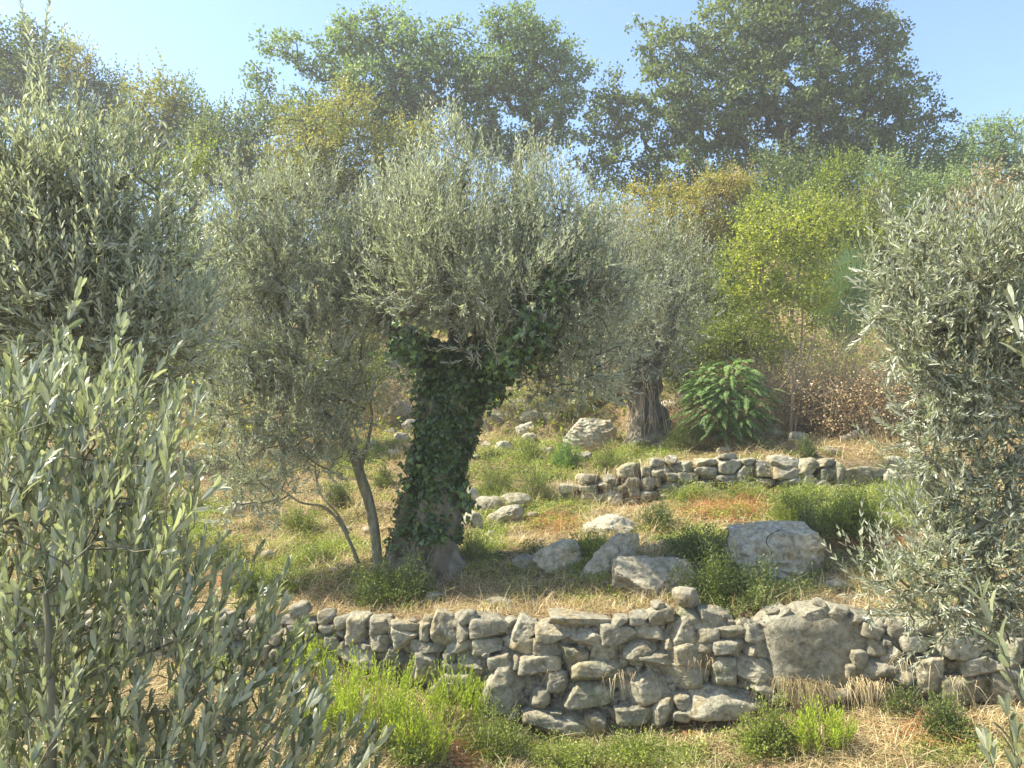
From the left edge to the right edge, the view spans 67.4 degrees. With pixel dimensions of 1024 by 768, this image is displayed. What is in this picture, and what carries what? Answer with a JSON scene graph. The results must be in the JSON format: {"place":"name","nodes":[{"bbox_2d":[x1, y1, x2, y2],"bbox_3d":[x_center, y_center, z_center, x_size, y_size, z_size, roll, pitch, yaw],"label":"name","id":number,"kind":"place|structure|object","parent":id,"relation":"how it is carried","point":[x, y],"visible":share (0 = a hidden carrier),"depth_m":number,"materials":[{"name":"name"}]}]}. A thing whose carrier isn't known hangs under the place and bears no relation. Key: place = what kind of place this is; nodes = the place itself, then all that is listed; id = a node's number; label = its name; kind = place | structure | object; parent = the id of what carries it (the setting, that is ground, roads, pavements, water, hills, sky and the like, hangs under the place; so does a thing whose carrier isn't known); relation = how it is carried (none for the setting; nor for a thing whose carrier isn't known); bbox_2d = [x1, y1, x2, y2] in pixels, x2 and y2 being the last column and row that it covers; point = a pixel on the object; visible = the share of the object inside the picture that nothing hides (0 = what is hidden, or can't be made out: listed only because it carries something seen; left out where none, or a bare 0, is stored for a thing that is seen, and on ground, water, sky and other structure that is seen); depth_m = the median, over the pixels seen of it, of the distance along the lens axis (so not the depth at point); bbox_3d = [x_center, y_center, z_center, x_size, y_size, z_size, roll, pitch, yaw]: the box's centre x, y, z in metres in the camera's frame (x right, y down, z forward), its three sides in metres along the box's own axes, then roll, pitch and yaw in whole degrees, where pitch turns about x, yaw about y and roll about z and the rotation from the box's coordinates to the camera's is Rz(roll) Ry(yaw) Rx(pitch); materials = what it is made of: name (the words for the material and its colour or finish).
{"place":"outdoors","nodes":[
{"label":"outdoors","id":0,"kind":"place"},
{"bbox_2d":[0,212,1023,767],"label":"ground","id":1,"kind":"structure","parent":0,"point":[616,410],"depth_m":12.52,"materials":[{"name":"beige plant"}]},
{"bbox_2d":[0,7,91,185],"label":"oak tree","id":2,"kind":"object","parent":1,"relation":"on","point":[10,64],"visible":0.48,"depth_m":36.92,"materials":[{"name":"green plant"}]},
{"bbox_2d":[47,29,103,167],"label":"sapling","id":3,"kind":"object","parent":1,"relation":"on","point":[86,59],"visible":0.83,"depth_m":36.24,"materials":[{"name":"green plant"}]},
{"bbox_2d":[36,48,141,157],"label":"bushy tree","id":4,"kind":"object","parent":1,"relation":"on","point":[100,87],"visible":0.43,"depth_m":36.67,"materials":[{"name":"green plant"}]},
{"bbox_2d":[0,79,187,257],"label":"bush","id":5,"kind":"object","parent":1,"relation":"on","point":[113,145],"visible":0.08,"depth_m":27.54,"materials":[{"name":"green plant"}]},
{"bbox_2d":[0,0,259,429],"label":"olive tree","id":6,"kind":"object","parent":1,"relation":"on","point":[51,259],"visible":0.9,"depth_m":5.48,"materials":[{"name":"green plant"}]},
{"bbox_2d":[93,47,205,238],"bbox_3d":[-17.114,-10.451,35.817,5.315,10.720,4.234,0,-5,0],"label":"bushy tree","id":7,"kind":"object","parent":1,"relation":"on","point":[171,105],"visible":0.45,"depth_m":35.67,"materials":[{"name":"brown plant"}]},
{"bbox_2d":[138,123,238,390],"bbox_3d":[-10.151,-3.958,24.407,3.063,9.068,2.719,-3,-6,33],"label":"bush","id":8,"kind":"object","parent":1,"relation":"on","point":[199,165],"visible":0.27,"depth_m":24.49,"materials":[{"name":"green plant"}]},
{"bbox_2d":[149,73,232,247],"bbox_3d":[-15.422,-10.574,36.992,4.450,9.410,3.780,0,-5,0],"label":"bushy tree","id":9,"kind":"object","parent":1,"relation":"on","point":[194,102],"visible":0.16,"depth_m":36.72,"materials":[{"name":"green plant"}]},
{"bbox_2d":[0,276,394,767],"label":"olive tree","id":10,"kind":"object","parent":1,"relation":"on","point":[65,549],"visible":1,"depth_m":2.82,"materials":[{"name":"green plant"}]},
{"bbox_2d":[165,230,247,429],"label":"bush","id":11,"kind":"object","parent":1,"relation":"on","point":[200,273],"visible":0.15,"depth_m":22.16,"materials":[{"name":"green plant"}]},
{"bbox_2d":[158,73,296,276],"bbox_3d":[-12.544,-9.324,35.068,7.148,9.509,4.856,0,-5,0],"label":"bushy tree","id":12,"kind":"object","parent":1,"relation":"on","point":[243,139],"visible":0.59,"depth_m":34.39,"materials":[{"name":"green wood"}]},
{"bbox_2d":[163,321,305,453],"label":"bush","id":13,"kind":"object","parent":1,"relation":"on","point":[251,385],"visible":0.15,"depth_m":18.40,"materials":[{"name":"green plant"}]},
{"bbox_2d":[225,552,277,596],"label":"shrub","id":14,"kind":"object","parent":1,"relation":"on","point":[255,576],"visible":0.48,"depth_m":10.73,"materials":[{"name":"green plant"}]},
{"bbox_2d":[176,125,412,567],"bbox_3d":[-3.182,-0.490,11.107,3.592,6.474,2.172,0,-5,0],"label":"olive tree","id":15,"kind":"object","parent":1,"relation":"on","point":[294,379],"visible":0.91,"depth_m":10.96,"materials":[{"name":"green plant"}]},
{"bbox_2d":[274,500,332,532],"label":"shrub","id":16,"kind":"object","parent":1,"relation":"on","point":[307,524],"visible":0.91,"depth_m":13.41,"materials":[{"name":"green plant"}]},
{"bbox_2d":[201,177,406,337],"bbox_3d":[-6.519,-3.148,24.196,7.234,6.916,3.997,0,-5,0],"label":"bush","id":17,"kind":"object","parent":1,"relation":"on","point":[296,261],"visible":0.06,"depth_m":23.97,"materials":[{"name":"green plant"}]},
{"bbox_2d":[276,622,339,678],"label":"upright weed","id":18,"kind":"object","parent":1,"relation":"on","point":[309,649],"visible":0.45,"depth_m":9.16,"materials":[{"name":"green plant"}]},
{"bbox_2d":[242,62,398,238],"bbox_3d":[-7.138,-7.207,29.770,6.403,10.584,4.894,2,-5,-26],"label":"bush","id":19,"kind":"object","parent":1,"relation":"on","point":[349,174],"visible":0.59,"depth_m":29.27,"materials":[{"name":"green plant"}]},
{"bbox_2d":[322,476,358,506],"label":"shrub","id":20,"kind":"object","parent":1,"relation":"on","point":[339,493],"visible":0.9,"depth_m":14.90,"materials":[{"name":"green plant"}]},
{"bbox_2d":[282,315,409,447],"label":"bush","id":21,"kind":"object","parent":1,"relation":"on","point":[367,375],"visible":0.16,"depth_m":18.43,"materials":[{"name":"green plant"}]},
{"bbox_2d":[238,0,482,206],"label":"oak tree","id":22,"kind":"object","parent":1,"relation":"on","point":[403,77],"visible":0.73,"depth_m":38.89,"materials":[{"name":"green plant"}]},
{"bbox_2d":[305,640,431,746],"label":"upright weed","id":23,"kind":"object","parent":1,"relation":"on","point":[352,692],"visible":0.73,"depth_m":8.13,"materials":[{"name":"green plant"}]},
{"bbox_2d":[332,325,418,429],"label":"dry shrub","id":24,"kind":"object","parent":1,"relation":"on","point":[385,399],"visible":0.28,"depth_m":21.19,"materials":[{"name":"brown plant"}]},
{"bbox_2d":[342,530,439,608],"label":"shrub","id":25,"kind":"object","parent":1,"relation":"on","point":[381,583],"visible":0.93,"depth_m":10.10,"materials":[{"name":"green plant"}]},
{"bbox_2d":[381,729,432,767],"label":"shrub","id":26,"kind":"object","parent":1,"relation":"on","point":[412,758],"visible":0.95,"depth_m":7.64,"materials":[{"name":"green plant"}]},
{"bbox_2d":[357,97,471,295],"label":"bush","id":27,"kind":"object","parent":1,"relation":"on","point":[396,155],"visible":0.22,"depth_m":29.41,"materials":[{"name":"green plant"}]},
{"bbox_2d":[379,684,462,766],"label":"upright weed","id":28,"kind":"object","parent":1,"relation":"on","point":[433,734],"visible":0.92,"depth_m":7.82,"materials":[{"name":"green plant"}]},
{"bbox_2d":[413,649,499,729],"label":"upright weed","id":29,"kind":"object","parent":1,"relation":"on","point":[468,697],"visible":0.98,"depth_m":8.63,"materials":[{"name":"green plant"}]},
{"bbox_2d":[458,526,495,563],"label":"shrub","id":30,"kind":"object","parent":1,"relation":"on","point":[469,551],"visible":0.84,"depth_m":11.28,"materials":[{"name":"green plant"}]},
{"bbox_2d":[307,77,666,580],"bbox_3d":[-0.403,-0.780,10.780,5.186,7.395,3.105,0,-5,0],"label":"olive tree","id":31,"kind":"object","parent":1,"relation":"on","point":[448,243],"visible":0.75,"depth_m":10.77,"materials":[{"name":"green plant"}]},
{"bbox_2d":[367,233,597,578],"bbox_3d":[-0.409,0.411,10.817,3.160,4.808,2.533,0,-5,0],"label":"ivy","id":32,"kind":"object","parent":31,"relation":"attached to","point":[428,463],"visible":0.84,"depth_m":10.92,"materials":[{"name":"green plant"}]},
{"bbox_2d":[441,690,542,767],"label":"shrub","id":33,"kind":"object","parent":1,"relation":"on","point":[504,742],"visible":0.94,"depth_m":8.16,"materials":[{"name":"green plant"}]},
{"bbox_2d":[468,450,523,495],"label":"shrub","id":34,"kind":"object","parent":1,"relation":"on","point":[489,485],"visible":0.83,"depth_m":15.44,"materials":[{"name":"green plant"}]},
{"bbox_2d":[487,504,524,524],"bbox_3d":[-0.115,2.395,13.774,0.685,0.482,0.496,0,-5,0],"label":"rock","id":35,"kind":"object","parent":1,"relation":"on","point":[508,513],"visible":0.71,"depth_m":13.59,"materials":[{"name":"stone"}]},
{"bbox_2d":[0,182,1023,767],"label":"creeping plants","id":36,"kind":"object","parent":1,"relation":"on","point":[576,568],"visible":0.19,"depth_m":12.85,"materials":[{"name":"green plant"}]},
{"bbox_2d":[4,407,1023,767],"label":"dark herbs","id":37,"kind":"object","parent":1,"relation":"on","point":[536,543],"visible":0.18,"depth_m":11.50,"materials":[{"name":"green plant"}]},
{"bbox_2d":[6,287,1023,767],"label":"dead leaves","id":38,"kind":"object","parent":1,"relation":"on","point":[818,685],"visible":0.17,"depth_m":9.41,"materials":[{"name":"beige plant"}]},
{"bbox_2d":[9,311,1023,767],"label":"green grass","id":39,"kind":"structure","parent":1,"relation":"on","point":[645,455],"depth_m":12.74,"materials":[{"name":"plant"}]},
{"bbox_2d":[11,586,1023,736],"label":"dry stone wall","id":40,"kind":"structure","parent":1,"relation":"on","point":[657,646],"depth_m":8.65,"materials":[{"name":"stone"}]},
{"bbox_2d":[439,0,602,212],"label":"oak tree","id":41,"kind":"object","parent":1,"relation":"on","point":[534,31],"visible":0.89,"depth_m":38.81,"materials":[{"name":"green plant"}]},
{"bbox_2d":[30,413,1022,764],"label":"pebbles","id":42,"kind":"object","parent":1,"relation":"on","point":[364,529],"visible":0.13,"depth_m":13.04,"materials":[{"name":"stone"}]},
{"bbox_2d":[517,453,557,497],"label":"shrub","id":43,"kind":"object","parent":1,"relation":"on","point":[537,483],"visible":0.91,"depth_m":15.37,"materials":[{"name":"green plant"}]},
{"bbox_2d":[482,363,618,426],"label":"dry shrub","id":44,"kind":"object","parent":1,"relation":"on","point":[566,407],"visible":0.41,"depth_m":20.79,"materials":[{"name":"brown plant"}]},
{"bbox_2d":[533,539,582,572],"bbox_3d":[0.657,2.508,11.033,0.737,0.582,0.488,0,-5,0],"label":"rock","id":45,"kind":"object","parent":1,"relation":"on","point":[553,555],"visible":0.71,"depth_m":10.86,"materials":[{"name":"stone"}]},
{"bbox_2d":[517,724,605,767],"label":"shrub","id":46,"kind":"object","parent":1,"relation":"on","point":[564,752],"visible":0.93,"depth_m":8.09,"materials":[{"name":"green plant"}]},
{"bbox_2d":[549,424,586,468],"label":"shrub","id":47,"kind":"object","parent":1,"relation":"on","point":[571,459],"visible":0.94,"depth_m":16.68,"materials":[{"name":"green plant"}]},
{"bbox_2d":[178,404,989,767],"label":"rusty straw","id":48,"kind":"object","parent":1,"relation":"on","point":[702,510],"visible":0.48,"depth_m":12.58,"materials":[{"name":"beige plant"}]},
{"bbox_2d":[567,523,608,557],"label":"shrub","id":49,"kind":"object","parent":1,"relation":"on","point":[592,547],"visible":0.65,"depth_m":11.06,"materials":[{"name":"green plant"}]},
{"bbox_2d":[563,418,616,450],"bbox_3d":[1.851,1.316,18.691,1.267,0.977,1.023,3,-5,-30],"label":"rock","id":50,"kind":"object","parent":1,"relation":"on","point":[596,431],"visible":0.72,"depth_m":18.32,"materials":[{"name":"stone"}]},
{"bbox_2d":[565,173,642,259],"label":"bush","id":51,"kind":"object","parent":1,"relation":"on","point":[615,208],"visible":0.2,"depth_m":27.33,"materials":[{"name":"green plant"}]},
{"bbox_2d":[588,437,625,474],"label":"shrub","id":52,"kind":"object","parent":1,"relation":"on","point":[604,460],"visible":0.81,"depth_m":16.02,"materials":[{"name":"green plant"}]},
{"bbox_2d":[579,533,638,578],"bbox_3d":[1.319,2.454,10.552,0.835,0.830,0.412,0,-5,0],"label":"rock","id":53,"kind":"object","parent":1,"relation":"on","point":[611,549],"visible":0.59,"depth_m":10.43,"materials":[{"name":"stone"}]},
{"bbox_2d":[582,513,637,534],"bbox_3d":[1.667,2.398,12.734,0.996,0.485,0.726,2,-5,-22],"label":"rock","id":54,"kind":"object","parent":1,"relation":"on","point":[618,522],"visible":0.61,"depth_m":12.54,"materials":[{"name":"stone"}]},
{"bbox_2d":[573,723,696,767],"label":"shrub","id":55,"kind":"object","parent":1,"relation":"on","point":[621,753],"visible":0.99,"depth_m":8.05,"materials":[{"name":"green plant"}]},
{"bbox_2d":[553,190,742,448],"bbox_3d":[2.956,-1.583,17.981,4.906,6.197,3.491,-2,-5,25],"label":"olive tree","id":56,"kind":"object","parent":1,"relation":"on","point":[650,372],"visible":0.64,"depth_m":17.76,"materials":[{"name":"green plant"}]},
{"bbox_2d":[622,378,671,443],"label":"dead vine","id":57,"kind":"object","parent":56,"relation":"hanging from","point":[650,415],"visible":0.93,"depth_m":17.71,"materials":[{"name":"brown plant"}]},
{"bbox_2d":[566,207,737,345],"bbox_3d":[4.112,-2.857,23.406,5.615,4.690,3.185,0,-5,0],"label":"bush","id":58,"kind":"object","parent":1,"relation":"on","point":[628,248],"visible":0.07,"depth_m":22.95,"materials":[{"name":"green plant"}]},
{"bbox_2d":[611,555,697,598],"bbox_3d":[1.843,2.510,9.875,1.106,0.598,0.702,0,-5,0],"label":"rock","id":59,"kind":"object","parent":1,"relation":"on","point":[633,572],"visible":0.59,"depth_m":9.71,"materials":[{"name":"stone"}]},
{"bbox_2d":[635,496,684,532],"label":"shrub","id":60,"kind":"object","parent":1,"relation":"on","point":[660,520],"visible":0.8,"depth_m":12.69,"materials":[{"name":"green plant"}]},
{"bbox_2d":[605,162,717,284],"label":"bush","id":61,"kind":"object","parent":1,"relation":"on","point":[672,201],"visible":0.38,"depth_m":26.29,"materials":[{"name":"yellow plant"}]},
{"bbox_2d":[651,418,704,450],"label":"shrub","id":62,"kind":"object","parent":1,"relation":"on","point":[686,439],"visible":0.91,"depth_m":16.77,"materials":[{"name":"green plant"}]},
{"bbox_2d":[660,374,710,430],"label":"dry shrub","id":63,"kind":"object","parent":1,"relation":"on","point":[677,419],"visible":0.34,"depth_m":18.84,"materials":[{"name":"brown plant"}]},
{"bbox_2d":[655,324,721,403],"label":"bush","id":64,"kind":"object","parent":1,"relation":"on","point":[676,381],"visible":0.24,"depth_m":20.41,"materials":[{"name":"green plant"}]},
{"bbox_2d":[657,472,722,502],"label":"shrub","id":65,"kind":"object","parent":1,"relation":"on","point":[682,495],"visible":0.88,"depth_m":14.44,"materials":[{"name":"green plant"}]},
{"bbox_2d":[655,515,729,563],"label":"shrub","id":66,"kind":"object","parent":1,"relation":"on","point":[691,546],"visible":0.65,"depth_m":10.64,"materials":[{"name":"green plant"}]},
{"bbox_2d":[661,234,769,360],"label":"bush","id":67,"kind":"object","parent":1,"relation":"on","point":[720,293],"visible":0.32,"depth_m":22.11,"materials":[{"name":"green plant"}]},
{"bbox_2d":[551,453,900,506],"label":"dry stone wall","id":68,"kind":"structure","parent":1,"relation":"on","point":[727,467],"depth_m":14.83,"materials":[{"name":"stone"}]},
{"bbox_2d":[664,356,789,450],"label":"feathery shrub","id":69,"kind":"object","parent":1,"relation":"on","point":[730,427],"visible":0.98,"depth_m":16.36,"materials":[{"name":"green plant"}]},
{"bbox_2d":[675,152,782,281],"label":"bush","id":70,"kind":"object","parent":1,"relation":"on","point":[726,189],"visible":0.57,"depth_m":26.72,"materials":[{"name":"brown plant"}]},
{"bbox_2d":[651,528,815,619],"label":"shrub","id":71,"kind":"object","parent":1,"relation":"on","point":[722,581],"visible":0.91,"depth_m":9.06,"materials":[{"name":"green plant"}]},
{"bbox_2d":[676,287,796,383],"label":"bush","id":72,"kind":"object","parent":1,"relation":"on","point":[726,329],"visible":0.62,"depth_m":20.49,"materials":[{"name":"green plant"}]},
{"bbox_2d":[712,467,781,503],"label":"shrub","id":73,"kind":"object","parent":1,"relation":"on","point":[757,491],"visible":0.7,"depth_m":14.11,"materials":[{"name":"green plant"}]},
{"bbox_2d":[558,0,961,210],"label":"oak tree","id":74,"kind":"object","parent":1,"relation":"on","point":[771,63],"visible":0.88,"depth_m":37.49,"materials":[{"name":"green plant"}]},
{"bbox_2d":[723,683,804,762],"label":"shrub","id":75,"kind":"object","parent":1,"relation":"on","point":[763,733],"visible":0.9,"depth_m":7.68,"materials":[{"name":"green plant"}]},
{"bbox_2d":[724,520,826,584],"bbox_3d":[3.509,2.383,10.312,1.217,1.079,1.008,0,-5,0],"label":"boulder","id":76,"kind":"object","parent":1,"relation":"on","point":[784,541],"visible":0.55,"depth_m":9.97,"materials":[{"name":"stone"}]},
{"bbox_2d":[739,128,828,252],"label":"bush","id":77,"kind":"object","parent":1,"relation":"on","point":[794,175],"visible":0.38,"depth_m":30.46,"materials":[{"name":"green plant"}]},
{"bbox_2d":[711,185,864,432],"bbox_3d":[6.191,-1.689,17.371,3.380,5.975,1.969,0,-5,0],"label":"sapling","id":78,"kind":"object","parent":1,"relation":"on","point":[751,262],"visible":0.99,"depth_m":17.36,"materials":[{"name":"green plant"}]},
{"bbox_2d":[702,298,878,439],"bbox_3d":[6.178,-0.003,17.552,4.092,3.777,4.209,0,-5,0],"label":"dry shrub","id":79,"kind":"object","parent":1,"relation":"on","point":[783,415],"visible":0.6,"depth_m":17.36,"materials":[{"name":"brown plant"}]},
{"bbox_2d":[760,478,832,521],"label":"shrub","id":80,"kind":"object","parent":1,"relation":"on","point":[787,509],"visible":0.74,"depth_m":12.00,"materials":[{"name":"green plant"}]},
{"bbox_2d":[768,476,844,503],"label":"shrub","id":81,"kind":"object","parent":1,"relation":"on","point":[824,495],"visible":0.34,"depth_m":12.93,"materials":[{"name":"green plant"}]},
{"bbox_2d":[719,171,901,320],"bbox_3d":[9.535,-4.255,24.459,5.591,5.234,2.912,0,-5,0],"label":"bush","id":82,"kind":"object","parent":1,"relation":"on","point":[846,233],"visible":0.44,"depth_m":24.20,"materials":[{"name":"green plant"}]},
{"bbox_2d":[791,491,831,544],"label":"shrub","id":83,"kind":"object","parent":1,"relation":"on","point":[810,522],"visible":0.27,"depth_m":10.69,"materials":[{"name":"green plant"}]},
{"bbox_2d":[786,685,860,758],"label":"upright weed","id":84,"kind":"object","parent":1,"relation":"on","point":[833,732],"visible":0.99,"depth_m":7.52,"materials":[{"name":"green plant"}]},
{"bbox_2d":[779,139,901,269],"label":"bush","id":85,"kind":"object","parent":1,"relation":"on","point":[831,172],"visible":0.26,"depth_m":27.39,"materials":[{"name":"green plant"}]},
{"bbox_2d":[790,236,903,368],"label":"broom shrub","id":86,"kind":"object","parent":1,"relation":"on","point":[845,287],"visible":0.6,"depth_m":20.15,"materials":[{"name":"green plant"}]},
{"bbox_2d":[757,295,952,393],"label":"dry shrub","id":87,"kind":"object","parent":1,"relation":"on","point":[851,353],"visible":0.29,"depth_m":19.16,"materials":[{"name":"brown plant"}]},
{"bbox_2d":[802,475,911,543],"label":"shrub","id":88,"kind":"object","parent":1,"relation":"on","point":[845,519],"visible":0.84,"depth_m":10.74,"materials":[{"name":"green plant"}]},
{"bbox_2d":[768,290,982,440],"bbox_3d":[7.614,-0.108,16.702,4.212,3.697,4.981,0,-5,0],"label":"dry shrub","id":89,"kind":"object","parent":1,"relation":"on","point":[865,398],"visible":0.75,"depth_m":16.57,"materials":[{"name":"brown plant"}]},
{"bbox_2d":[825,168,947,306],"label":"bush","id":90,"kind":"object","parent":1,"relation":"on","point":[855,208],"visible":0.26,"depth_m":25.24,"materials":[{"name":"green plant"}]},
{"bbox_2d":[877,681,928,722],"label":"shrub","id":91,"kind":"object","parent":1,"relation":"on","point":[909,698],"visible":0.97,"depth_m":7.96,"materials":[{"name":"green plant"}]},
{"bbox_2d":[814,144,1023,673],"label":"olive tree","id":92,"kind":"object","parent":1,"relation":"on","point":[977,320],"visible":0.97,"depth_m":5.59,"materials":[{"name":"green plant"}]},
{"bbox_2d":[854,132,1002,241],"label":"bush","id":93,"kind":"object","parent":1,"relation":"on","point":[940,188],"visible":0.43,"depth_m":31.23,"materials":[{"name":"green plant"}]},
{"bbox_2d":[861,122,1018,204],"bbox_3d":[21.199,-9.955,38.870,8.108,6.652,4.395,-1,-5,9],"label":"bluish tree","id":94,"kind":"object","parent":1,"relation":"on","point":[940,161],"visible":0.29,"depth_m":38.47,"materials":[{"name":"green plant"}]},
{"bbox_2d":[873,195,1023,313],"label":"bush","id":95,"kind":"object","parent":1,"relation":"on","point":[918,259],"visible":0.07,"depth_m":25.01,"materials":[{"name":"green plant"}]},
{"bbox_2d":[912,682,987,741],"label":"shrub","id":96,"kind":"object","parent":1,"relation":"on","point":[955,721],"visible":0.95,"depth_m":7.52,"materials":[{"name":"green plant"}]},
{"bbox_2d":[926,157,1022,244],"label":"bush","id":97,"kind":"object","parent":1,"relation":"on","point":[991,180],"visible":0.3,"depth_m":30.52,"materials":[{"name":"green plant"}]},
{"bbox_2d":[936,108,1023,212],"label":"bluish tree","id":98,"kind":"object","parent":1,"relation":"on","point":[994,152],"visible":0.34,"depth_m":40.47,"materials":[{"name":"green plant"}]},
{"bbox_2d":[960,283,1023,767],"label":"olive sapling","id":99,"kind":"object","parent":1,"relation":"on","point":[985,737],"visible":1,"depth_m":1.46,"materials":[{"name":"green plant"}]},
{"bbox_2d":[0,0,1023,250],"label":"sky","id":100,"kind":"structure","parent":0,"point":[976,47],"materials":[{"name":"blue"}]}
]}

